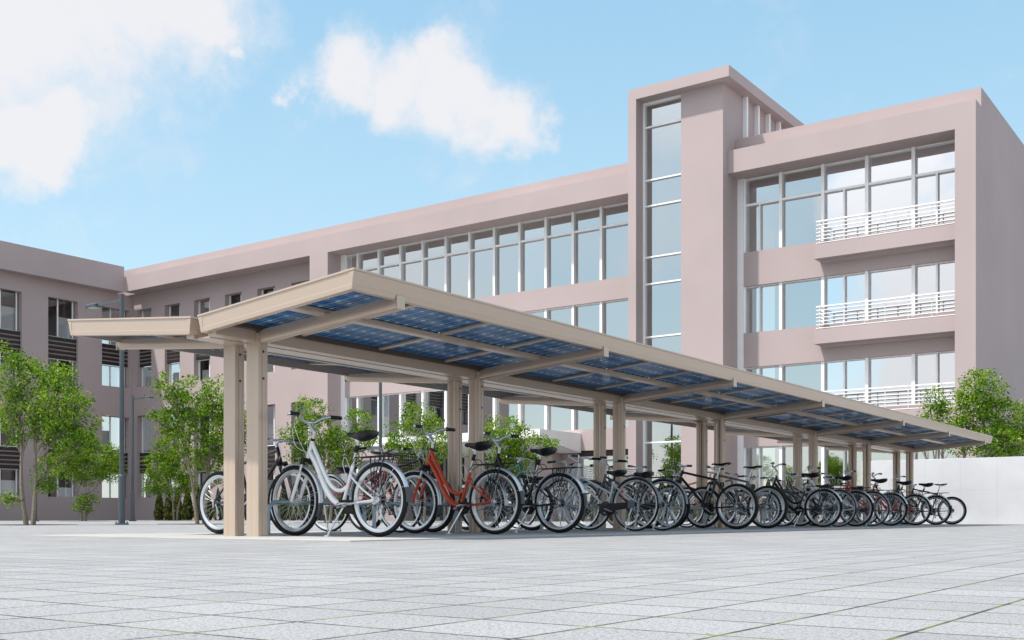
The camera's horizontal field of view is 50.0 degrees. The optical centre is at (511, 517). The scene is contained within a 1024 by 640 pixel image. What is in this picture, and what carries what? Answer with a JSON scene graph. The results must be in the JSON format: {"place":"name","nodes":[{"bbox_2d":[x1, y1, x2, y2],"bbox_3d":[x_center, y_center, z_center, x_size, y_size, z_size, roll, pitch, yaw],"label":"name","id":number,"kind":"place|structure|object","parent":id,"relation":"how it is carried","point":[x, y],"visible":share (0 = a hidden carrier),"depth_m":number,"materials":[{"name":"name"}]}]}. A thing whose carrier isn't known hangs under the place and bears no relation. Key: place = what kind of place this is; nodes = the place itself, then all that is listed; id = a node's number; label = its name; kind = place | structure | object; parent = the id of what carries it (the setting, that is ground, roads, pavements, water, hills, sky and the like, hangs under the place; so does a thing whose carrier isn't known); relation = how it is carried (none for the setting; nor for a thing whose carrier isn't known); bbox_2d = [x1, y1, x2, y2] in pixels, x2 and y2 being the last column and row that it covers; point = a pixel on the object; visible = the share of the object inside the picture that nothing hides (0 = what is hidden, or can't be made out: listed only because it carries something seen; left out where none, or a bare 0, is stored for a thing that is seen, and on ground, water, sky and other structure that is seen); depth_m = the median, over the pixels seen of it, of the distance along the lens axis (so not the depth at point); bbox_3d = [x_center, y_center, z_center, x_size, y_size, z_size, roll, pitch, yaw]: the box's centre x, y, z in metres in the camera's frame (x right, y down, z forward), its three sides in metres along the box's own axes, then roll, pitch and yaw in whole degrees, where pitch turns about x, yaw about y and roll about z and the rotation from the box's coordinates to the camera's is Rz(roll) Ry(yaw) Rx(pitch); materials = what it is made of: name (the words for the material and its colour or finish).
{"place":"outdoors","nodes":[
{"label":"outdoors","id":0,"kind":"place"},
{"bbox_2d":[0,520,1023,639],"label":"ground","id":1,"kind":"structure","parent":0,"point":[938,583],"depth_m":3.05,"materials":[{"name":"grey tile"}]},
{"bbox_2d":[0,240,131,519],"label":"building wing","id":2,"kind":"structure","parent":1,"relation":"on","point":[45,295],"depth_m":66.31,"materials":[{"name":"paint"}]},
{"bbox_2d":[0,289,16,330],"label":"window","id":3,"kind":"structure","parent":2,"relation":"in","point":[8,315],"depth_m":63.84,"materials":[{"name":"clear glass"}]},
{"bbox_2d":[0,468,18,495],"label":"window","id":4,"kind":"structure","parent":2,"relation":"in","point":[9,485],"depth_m":63.84,"materials":[{"name":"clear glass"}]},
{"bbox_2d":[48,299,74,339],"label":"window","id":5,"kind":"structure","parent":2,"relation":"in","point":[62,326],"depth_m":66.63,"materials":[{"name":"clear glass"}]},
{"bbox_2d":[52,470,72,496],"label":"window","id":6,"kind":"structure","parent":2,"relation":"in","point":[64,492],"depth_m":66.75,"materials":[{"name":"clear glass"}]},
{"bbox_2d":[102,417,125,452],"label":"window","id":7,"kind":"structure","parent":2,"relation":"in","point":[106,435],"depth_m":69.08,"materials":[{"name":"clear glass"}]},
{"bbox_2d":[85,294,128,524],"bbox_3d":[-10.547,-2.760,28.519,1.720,5.900,0.340,0,0,36],"label":"street lamp","id":8,"kind":"object","parent":1,"relation":"on","point":[121,490],"visible":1,"depth_m":28.07,"materials":[{"name":"metal"}]},
{"bbox_2d":[129,395,153,520],"bbox_3d":[-17.249,-2.760,51.189,1.720,5.900,0.340,0,0,36],"label":"street lamp","id":9,"kind":"object","parent":1,"relation":"on","point":[132,462],"visible":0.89,"depth_m":51.53,"materials":[{"name":"metal"}]},
{"bbox_2d":[153,493,163,519],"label":"conifer","id":10,"kind":"object","parent":1,"relation":"on","point":[158,511],"visible":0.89,"depth_m":65.05,"materials":[{"name":"green plant"}]},
{"bbox_2d":[163,492,172,519],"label":"conifer","id":11,"kind":"object","parent":1,"relation":"on","point":[167,511],"visible":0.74,"depth_m":64.55,"materials":[{"name":"green plant"}]},
{"bbox_2d":[180,489,193,519],"bbox_3d":[-18.814,-0.808,63.708,0.862,2.021,0.783,0,0,0],"label":"conifer","id":12,"kind":"object","parent":1,"relation":"on","point":[187,510],"visible":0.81,"depth_m":63.50,"materials":[{"name":"green plant"}]},
{"bbox_2d":[378,382,381,514],"bbox_3d":[-5.394,-2.760,40.743,1.720,5.900,0.340,0,0,36],"label":"street lamp","id":13,"kind":"object","parent":1,"relation":"on","point":[380,411],"visible":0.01,"depth_m":40.29,"materials":[{"name":"metal"}]},
{"bbox_2d":[32,524,1001,541],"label":"concrete slab","id":14,"kind":"structure","parent":1,"relation":"on","point":[350,536],"depth_m":11.38,"materials":[{"name":"grey concrete"}]},
{"bbox_2d":[198,438,313,534],"bbox_3d":[-2.701,-0.319,11.525,1.778,0.999,0.626,0,0,35],"label":"bicycle","id":15,"kind":"object","parent":14,"relation":"on","point":[278,463],"visible":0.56,"depth_m":11.37,"materials":[{"name":"black paint"}]},
{"bbox_2d":[268,500,367,535],"bbox_3d":[-1.966,0.007,11.174,0.090,0.346,1.440,0,0,36],"label":"bike rack","id":16,"kind":"object","parent":14,"relation":"on","point":[274,502],"visible":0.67,"depth_m":10.87,"materials":[{"name":"grey metal"}]},
{"bbox_2d":[271,411,410,536],"bbox_3d":[-1.636,-0.402,10.281,1.793,1.164,0.686,0,0,36],"label":"bicycle","id":17,"kind":"object","parent":14,"relation":"on","point":[346,504],"visible":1,"depth_m":10.18,"materials":[{"name":"white paint"}]},
{"bbox_2d":[307,447,423,532],"bbox_3d":[-1.741,-0.312,12.862,1.792,0.981,0.585,0,0,34],"label":"bicycle","id":18,"kind":"object","parent":14,"relation":"on","point":[339,480],"visible":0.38,"depth_m":12.71,"materials":[{"name":"red paint"}]},
{"bbox_2d":[348,447,454,531],"bbox_3d":[-1.374,-0.319,13.341,1.778,0.999,0.626,0,0,37],"label":"bicycle","id":19,"kind":"object","parent":14,"relation":"on","point":[444,523],"visible":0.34,"depth_m":13.12,"materials":[{"name":"black paint"}]},
{"bbox_2d":[372,502,456,531],"bbox_3d":[-1.079,0.007,12.415,0.090,0.346,1.490,0,0,36],"label":"bike rack","id":20,"kind":"object","parent":14,"relation":"on","point":[409,504],"visible":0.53,"depth_m":12.15,"materials":[{"name":"grey metal"}]},
{"bbox_2d":[392,424,524,533],"bbox_3d":[-0.606,-0.402,11.720,1.793,1.164,0.686,0,0,36],"label":"bicycle","id":21,"kind":"object","parent":14,"relation":"on","point":[463,505],"visible":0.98,"depth_m":11.60,"materials":[{"name":"red paint"}]},
{"bbox_2d":[462,455,553,530],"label":"bicycle","id":22,"kind":"object","parent":14,"relation":"on","point":[524,484],"visible":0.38,"depth_m":14.74,"materials":[{"name":"teal paint"}]},
{"bbox_2d":[461,431,587,532],"bbox_3d":[0.103,-0.402,12.713,1.793,1.164,0.686,0,0,36],"label":"bicycle","id":23,"kind":"object","parent":14,"relation":"on","point":[529,506],"visible":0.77,"depth_m":12.52,"materials":[{"name":"black paint"}]},
{"bbox_2d":[67,267,992,535],"bbox_3d":[3.698,-0.904,19.092,3.952,2.178,22.576,0,0,36],"label":"bicycle shelter","id":24,"kind":"object","parent":14,"relation":"on","point":[353,324],"visible":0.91,"depth_m":12.49,"materials":[{"name":"beige metal"}]},
{"bbox_2d":[504,461,600,529],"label":"bicycle","id":25,"kind":"object","parent":14,"relation":"on","point":[593,488],"visible":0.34,"depth_m":15.80,"materials":[{"name":"white paint"}]},
{"bbox_2d":[545,464,640,526],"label":"bicycle","id":26,"kind":"object","parent":14,"relation":"on","point":[631,487],"visible":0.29,"depth_m":16.71,"materials":[{"name":"grey paint"}]},
{"bbox_2d":[542,454,660,530],"bbox_3d":[1.131,-0.312,14.222,1.792,0.981,0.585,0,-2,36],"label":"bicycle","id":27,"kind":"object","parent":14,"relation":"on","point":[609,508],"visible":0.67,"depth_m":14.01,"materials":[{"name":"white paint"}]},
{"bbox_2d":[572,465,667,528],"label":"bicycle","id":28,"kind":"object","parent":14,"relation":"on","point":[640,523],"visible":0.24,"depth_m":17.34,"materials":[{"name":"grey paint"}]},
{"bbox_2d":[569,456,687,530],"bbox_3d":[1.532,-0.311,14.694,1.792,0.981,0.584,0,-3,34],"label":"bicycle","id":29,"kind":"object","parent":14,"relation":"on","point":[663,480],"visible":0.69,"depth_m":14.52,"materials":[{"name":"grey paint"}]},
{"bbox_2d":[626,469,704,527],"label":"bicycle","id":30,"kind":"object","parent":14,"relation":"on","point":[699,494],"visible":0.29,"depth_m":18.53,"materials":[{"name":"rubber"},{"name":"black paint"}]},
{"bbox_2d":[663,472,737,526],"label":"bicycle","id":31,"kind":"object","parent":14,"relation":"on","point":[732,520],"visible":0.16,"depth_m":19.72,"materials":[{"name":"orange paint"}]},
{"bbox_2d":[650,462,758,528],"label":"bicycle","id":32,"kind":"object","parent":14,"relation":"on","point":[708,508],"visible":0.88,"depth_m":16.43,"materials":[{"name":"black paint"}]},
{"bbox_2d":[672,472,758,524],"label":"bicycle","id":33,"kind":"object","parent":14,"relation":"on","point":[736,492],"visible":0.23,"depth_m":20.25,"materials":[{"name":"yellow paint"}]},
{"bbox_2d":[687,465,787,528],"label":"bicycle","id":34,"kind":"object","parent":14,"relation":"on","point":[707,489],"visible":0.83,"depth_m":17.39,"materials":[{"name":"rubber"},{"name":"black plastic"},{"name":"black paint"}]},
{"bbox_2d":[726,477,798,525],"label":"bicycle","id":35,"kind":"object","parent":14,"relation":"on","point":[770,503],"visible":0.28,"depth_m":22.07,"materials":[{"name":"grey paint"}]},
{"bbox_2d":[746,462,843,526],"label":"bicycle","id":36,"kind":"object","parent":14,"relation":"on","point":[799,510],"visible":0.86,"depth_m":19.52,"materials":[{"name":"black paint"}]},
{"bbox_2d":[766,473,857,526],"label":"bicycle","id":37,"kind":"object","parent":14,"relation":"on","point":[790,495],"visible":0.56,"depth_m":20.17,"materials":[{"name":"grey paint"}]},
{"bbox_2d":[786,466,874,526],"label":"bicycle","id":38,"kind":"object","parent":14,"relation":"on","point":[854,492],"visible":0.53,"depth_m":20.95,"materials":[{"name":"white paint"}]},
{"bbox_2d":[803,476,890,525],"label":"bicycle","id":39,"kind":"object","parent":14,"relation":"on","point":[884,497],"visible":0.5,"depth_m":21.45,"materials":[{"name":"grey paint"}]},
{"bbox_2d":[826,469,908,525],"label":"bicycle","id":40,"kind":"object","parent":14,"relation":"on","point":[900,497],"visible":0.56,"depth_m":22.46,"materials":[{"name":"brown paint"}]},
{"bbox_2d":[853,472,932,524],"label":"bicycle","id":41,"kind":"object","parent":14,"relation":"on","point":[918,495],"visible":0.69,"depth_m":23.92,"materials":[{"name":"red paint"}]},
{"bbox_2d":[882,475,952,524],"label":"bicycle","id":42,"kind":"object","parent":14,"relation":"on","point":[944,499],"visible":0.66,"depth_m":25.31,"materials":[{"name":"black paint"}]},
{"bbox_2d":[893,483,966,524],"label":"bicycle","id":43,"kind":"object","parent":14,"relation":"on","point":[964,510],"visible":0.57,"depth_m":26.64,"materials":[{"name":"black paint"}]},
{"bbox_2d":[102,65,1023,521],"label":"office building","id":44,"kind":"structure","parent":1,"relation":"on","point":[726,215],"depth_m":45.52,"materials":[{"name":"paint"}]},
{"bbox_2d":[142,416,150,452],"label":"window","id":45,"kind":"structure","parent":44,"relation":"in","point":[146,427],"depth_m":69.78,"materials":[{"name":"clear glass"}]},
{"bbox_2d":[268,405,274,445],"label":"window","id":46,"kind":"structure","parent":44,"relation":"in","point":[271,409],"depth_m":63.04,"materials":[{"name":"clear glass"}]},
{"bbox_2d":[346,397,355,441],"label":"window","id":47,"kind":"structure","parent":44,"relation":"in","point":[350,401],"depth_m":59.06,"materials":[{"name":"clear glass"}]},
{"bbox_2d":[356,250,376,272],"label":"window","id":48,"kind":"structure","parent":44,"relation":"in","point":[367,261],"depth_m":58.34,"materials":[{"name":"clear glass"}]},
{"bbox_2d":[356,395,376,430],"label":"window","id":49,"kind":"structure","parent":44,"relation":"in","point":[365,403],"depth_m":58.30,"materials":[{"name":"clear glass"}]},
{"bbox_2d":[377,246,398,278],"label":"window","id":50,"kind":"structure","parent":44,"relation":"in","point":[387,258],"depth_m":57.48,"materials":[{"name":"clear glass"}]},
{"bbox_2d":[377,393,398,437],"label":"window","id":51,"kind":"structure","parent":44,"relation":"in","point":[390,402],"depth_m":57.51,"materials":[{"name":"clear glass"}]},
{"bbox_2d":[399,242,420,284],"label":"window","id":52,"kind":"structure","parent":44,"relation":"in","point":[409,254],"depth_m":56.59,"materials":[{"name":"clear glass"}]},
{"bbox_2d":[399,391,420,435],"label":"window","id":53,"kind":"structure","parent":44,"relation":"in","point":[408,397],"depth_m":56.70,"materials":[{"name":"clear glass"}]},
{"bbox_2d":[421,237,443,290],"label":"window","id":54,"kind":"structure","parent":44,"relation":"in","point":[432,251],"depth_m":55.74,"materials":[{"name":"clear glass"}]},
{"bbox_2d":[421,390,443,434],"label":"window","id":55,"kind":"structure","parent":44,"relation":"in","point":[435,397],"depth_m":55.70,"materials":[{"name":"clear glass"}]},
{"bbox_2d":[444,233,467,296],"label":"window","id":56,"kind":"structure","parent":44,"relation":"in","point":[455,246],"depth_m":54.88,"materials":[{"name":"clear glass"}]},
{"bbox_2d":[444,391,467,433],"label":"window","id":57,"kind":"structure","parent":44,"relation":"in","point":[464,396],"depth_m":54.62,"materials":[{"name":"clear glass"}]},
{"bbox_2d":[468,228,492,298],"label":"window","id":58,"kind":"structure","parent":44,"relation":"in","point":[480,242],"depth_m":54.00,"materials":[{"name":"clear glass"}]},
{"bbox_2d":[468,394,492,432],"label":"window","id":59,"kind":"structure","parent":44,"relation":"in","point":[488,401],"depth_m":53.75,"materials":[{"name":"clear glass"}]},
{"bbox_2d":[493,223,517,295],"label":"window","id":60,"kind":"structure","parent":44,"relation":"in","point":[505,238],"depth_m":53.12,"materials":[{"name":"clear glass"}]},
{"bbox_2d":[493,398,517,429],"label":"window","id":61,"kind":"structure","parent":44,"relation":"in","point":[505,410],"depth_m":53.19,"materials":[{"name":"clear glass"}]},
{"bbox_2d":[518,218,543,291],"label":"window","id":62,"kind":"structure","parent":44,"relation":"in","point":[530,233],"depth_m":52.22,"materials":[{"name":"clear glass"}]},
{"bbox_2d":[518,404,543,429],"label":"window","id":63,"kind":"structure","parent":44,"relation":"in","point":[533,415],"depth_m":52.22,"materials":[{"name":"clear glass"}]},
{"bbox_2d":[544,213,570,287],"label":"window","id":64,"kind":"structure","parent":44,"relation":"in","point":[557,229],"depth_m":51.38,"materials":[{"name":"clear glass"}]},
{"bbox_2d":[544,306,570,324],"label":"window","id":65,"kind":"structure","parent":44,"relation":"in","point":[562,314],"depth_m":51.28,"materials":[{"name":"clear glass"}]},
{"bbox_2d":[544,405,570,430],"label":"window","id":66,"kind":"structure","parent":44,"relation":"in","point":[555,418],"depth_m":51.38,"materials":[{"name":"clear glass"}]},
{"bbox_2d":[571,409,592,429],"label":"window","id":67,"kind":"structure","parent":44,"relation":"in","point":[580,420],"depth_m":50.60,"materials":[{"name":"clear glass"}]},
{"bbox_2d":[571,207,599,283],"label":"window","id":68,"kind":"structure","parent":44,"relation":"in","point":[585,224],"depth_m":50.48,"materials":[{"name":"clear glass"}]},
{"bbox_2d":[571,302,599,331],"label":"window","id":69,"kind":"structure","parent":44,"relation":"in","point":[587,316],"depth_m":50.42,"materials":[{"name":"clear glass"}]},
{"bbox_2d":[600,202,627,279],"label":"window","id":70,"kind":"structure","parent":44,"relation":"in","point":[613,218],"depth_m":49.59,"materials":[{"name":"clear glass"}]},
{"bbox_2d":[600,299,627,339],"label":"window","id":71,"kind":"structure","parent":44,"relation":"in","point":[613,314],"depth_m":49.55,"materials":[{"name":"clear glass"}]},
{"bbox_2d":[744,173,778,252],"bbox_3d":[10.374,-12.530,45.374,1.580,3.080,0.220,0,0,36],"label":"window","id":72,"kind":"structure","parent":44,"relation":"in","point":[761,194],"depth_m":45.45,"materials":[{"name":"clear glass"}]},
{"bbox_2d":[744,283,778,332],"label":"window","id":73,"kind":"structure","parent":44,"relation":"in","point":[761,302],"depth_m":45.45,"materials":[{"name":"clear glass"}]},
{"bbox_2d":[744,365,778,379],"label":"window","id":74,"kind":"structure","parent":44,"relation":"in","point":[769,371],"depth_m":45.34,"materials":[{"name":"clear glass"}]},
{"bbox_2d":[744,446,778,486],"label":"window","id":75,"kind":"structure","parent":44,"relation":"in","point":[753,456],"depth_m":45.45,"materials":[{"name":"clear glass"}]},
{"bbox_2d":[779,165,820,246],"bbox_3d":[11.706,-12.530,44.421,1.825,3.080,0.220,0,0,36],"label":"window","id":76,"kind":"structure","parent":44,"relation":"in","point":[800,189],"depth_m":44.55,"materials":[{"name":"clear glass"}]},
{"bbox_2d":[779,278,820,329],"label":"window","id":77,"kind":"structure","parent":44,"relation":"in","point":[798,300],"depth_m":44.55,"materials":[{"name":"clear glass"}]},
{"bbox_2d":[779,362,820,390],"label":"window","id":78,"kind":"structure","parent":44,"relation":"in","point":[808,375],"depth_m":44.45,"materials":[{"name":"clear glass"}]},
{"bbox_2d":[779,445,820,486],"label":"window","id":79,"kind":"structure","parent":44,"relation":"in","point":[785,452],"depth_m":44.78,"materials":[{"name":"clear glass"}]},
{"bbox_2d":[821,447,862,485],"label":"window","id":80,"kind":"structure","parent":44,"relation":"in","point":[833,462],"depth_m":43.67,"materials":[{"name":"clear glass"}]},
{"bbox_2d":[821,157,864,240],"bbox_3d":[13.133,-12.530,43.400,1.815,3.080,0.220,0,0,36],"label":"window","id":81,"kind":"structure","parent":44,"relation":"in","point":[842,182],"depth_m":43.49,"materials":[{"name":"clear glass"}]},
{"bbox_2d":[821,272,864,324],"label":"window","id":82,"kind":"structure","parent":44,"relation":"in","point":[845,288],"depth_m":43.43,"materials":[{"name":"clear glass"}]},
{"bbox_2d":[821,358,864,401],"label":"window","id":83,"kind":"structure","parent":44,"relation":"in","point":[850,373],"depth_m":43.41,"materials":[{"name":"clear glass"}]},
{"bbox_2d":[865,148,910,234],"bbox_3d":[14.564,-12.530,42.376,1.835,3.080,0.220,0,0,36],"label":"window","id":84,"kind":"structure","parent":44,"relation":"in","point":[887,175],"depth_m":42.48,"materials":[{"name":"clear glass"}]},
{"bbox_2d":[865,266,910,320],"bbox_3d":[14.564,-8.610,42.376,1.835,1.940,0.220,0,0,36],"label":"window","id":85,"kind":"structure","parent":44,"relation":"in","point":[892,282],"depth_m":42.48,"materials":[{"name":"clear glass"}]},
{"bbox_2d":[865,354,910,405],"bbox_3d":[14.564,-5.255,42.376,1.835,1.910,0.220,0,0,36],"label":"window","id":86,"kind":"structure","parent":44,"relation":"in","point":[885,371],"depth_m":42.48,"materials":[{"name":"clear glass"}]},
{"bbox_2d":[871,452,905,460],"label":"window","id":87,"kind":"structure","parent":44,"relation":"in","point":[874,456],"depth_m":42.59,"materials":[{"name":"clear glass"}]},
{"bbox_2d":[911,140,954,227],"bbox_3d":[16.004,-12.530,41.347,1.835,3.080,0.220,0,0,36],"label":"window","id":88,"kind":"structure","parent":44,"relation":"in","point":[932,165],"depth_m":41.50,"materials":[{"name":"clear glass"}]},
{"bbox_2d":[911,260,954,315],"bbox_3d":[16.004,-8.610,41.347,1.835,1.940,0.220,0,0,36],"label":"window","id":89,"kind":"structure","parent":44,"relation":"in","point":[938,276],"depth_m":41.50,"materials":[{"name":"clear glass"}]},
{"bbox_2d":[911,351,954,403],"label":"window","id":90,"kind":"structure","parent":44,"relation":"in","point":[933,367],"depth_m":41.52,"materials":[{"name":"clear glass"}]},
{"bbox_2d":[914,448,954,459],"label":"window","id":91,"kind":"structure","parent":44,"relation":"in","point":[920,455],"depth_m":41.48,"materials":[{"name":"clear glass"}]},
{"bbox_2d":[916,383,953,458],"bbox_3d":[12.637,-1.876,32.685,1.764,4.189,1.270,0,0,-38],"label":"tree","id":92,"kind":"object","parent":1,"relation":"on","point":[939,408],"visible":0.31,"depth_m":32.43,"materials":[{"name":"green plant"}]},
{"bbox_2d":[942,367,1023,457],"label":"tree","id":93,"kind":"object","parent":1,"relation":"on","point":[999,430],"visible":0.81,"depth_m":31.20,"materials":[{"name":"green plant"}]},
{"bbox_2d":[0,0,1023,497],"label":"sky","id":94,"kind":"structure","parent":0,"point":[134,134],"materials":[{"name":"blue"}]},
{"bbox_2d":[862,456,1023,524],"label":"boundary wall","id":95,"kind":"structure","parent":0,"point":[988,490],"depth_m":28.66,"materials":[{"name":"white concrete"}]},
{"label":"tree pit","id":96,"kind":"structure","parent":0,"visible":0},
{"bbox_2d":[0,338,107,524],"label":"tree","id":97,"kind":"object","parent":96,"relation":"on","point":[50,414],"visible":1,"depth_m":26.26,"materials":[{"name":"green plant"}]},
{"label":"tree pit","id":98,"kind":"structure","parent":0,"visible":0},
{"bbox_2d":[42,427,128,520],"bbox_3d":[-19.830,-2.011,50.935,3.492,4.456,3.241,0,0,36],"label":"tree","id":99,"kind":"object","parent":98,"relation":"on","point":[103,472],"visible":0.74,"depth_m":50.83,"materials":[{"name":"green plant"}]},
{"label":"tree pit","id":100,"kind":"structure","parent":0,"visible":0},
{"bbox_2d":[143,368,246,523],"bbox_3d":[-8.303,-1.860,29.213,3.037,4.155,1.962,0,0,-2],"label":"tree","id":101,"kind":"object","parent":100,"relation":"on","point":[182,416],"visible":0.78,"depth_m":29.00,"materials":[{"name":"green plant"}]},
{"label":"tree pit","id":102,"kind":"structure","parent":0,"visible":0},
{"bbox_2d":[140,433,199,520],"bbox_3d":[-17.986,-2.144,58.437,3.240,4.720,2.319,0,0,9],"label":"tree","id":103,"kind":"object","parent":102,"relation":"on","point":[182,479],"visible":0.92,"depth_m":58.12,"materials":[{"name":"green plant"}]},
{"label":"tree pit","id":104,"kind":"structure","parent":0,"visible":0},
{"bbox_2d":[273,394,380,522],"bbox_3d":[-6.059,-1.920,36.184,3.640,4.270,2.008,0,0,0],"label":"tree","id":105,"kind":"object","parent":104,"relation":"on","point":[326,443],"visible":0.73,"depth_m":35.93,"materials":[{"name":"green plant"}]},
{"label":"tree pit","id":106,"kind":"structure","parent":0,"visible":0},
{"bbox_2d":[381,400,463,521],"bbox_3d":[-3.313,-2.070,40.693,3.057,4.589,2.340,0,0,-4],"label":"tree","id":107,"kind":"object","parent":106,"relation":"on","point":[399,445],"visible":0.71,"depth_m":40.47,"materials":[{"name":"green plant"}]},
{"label":"tree pit","id":108,"kind":"structure","parent":0,"visible":0},
{"bbox_2d":[462,415,563,521],"bbox_3d":[-0.143,-2.027,45.228,4.018,4.481,2.401,0,0,27],"label":"tree","id":109,"kind":"object","parent":108,"relation":"on","point":[514,449],"visible":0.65,"depth_m":44.95,"materials":[{"name":"green plant"}]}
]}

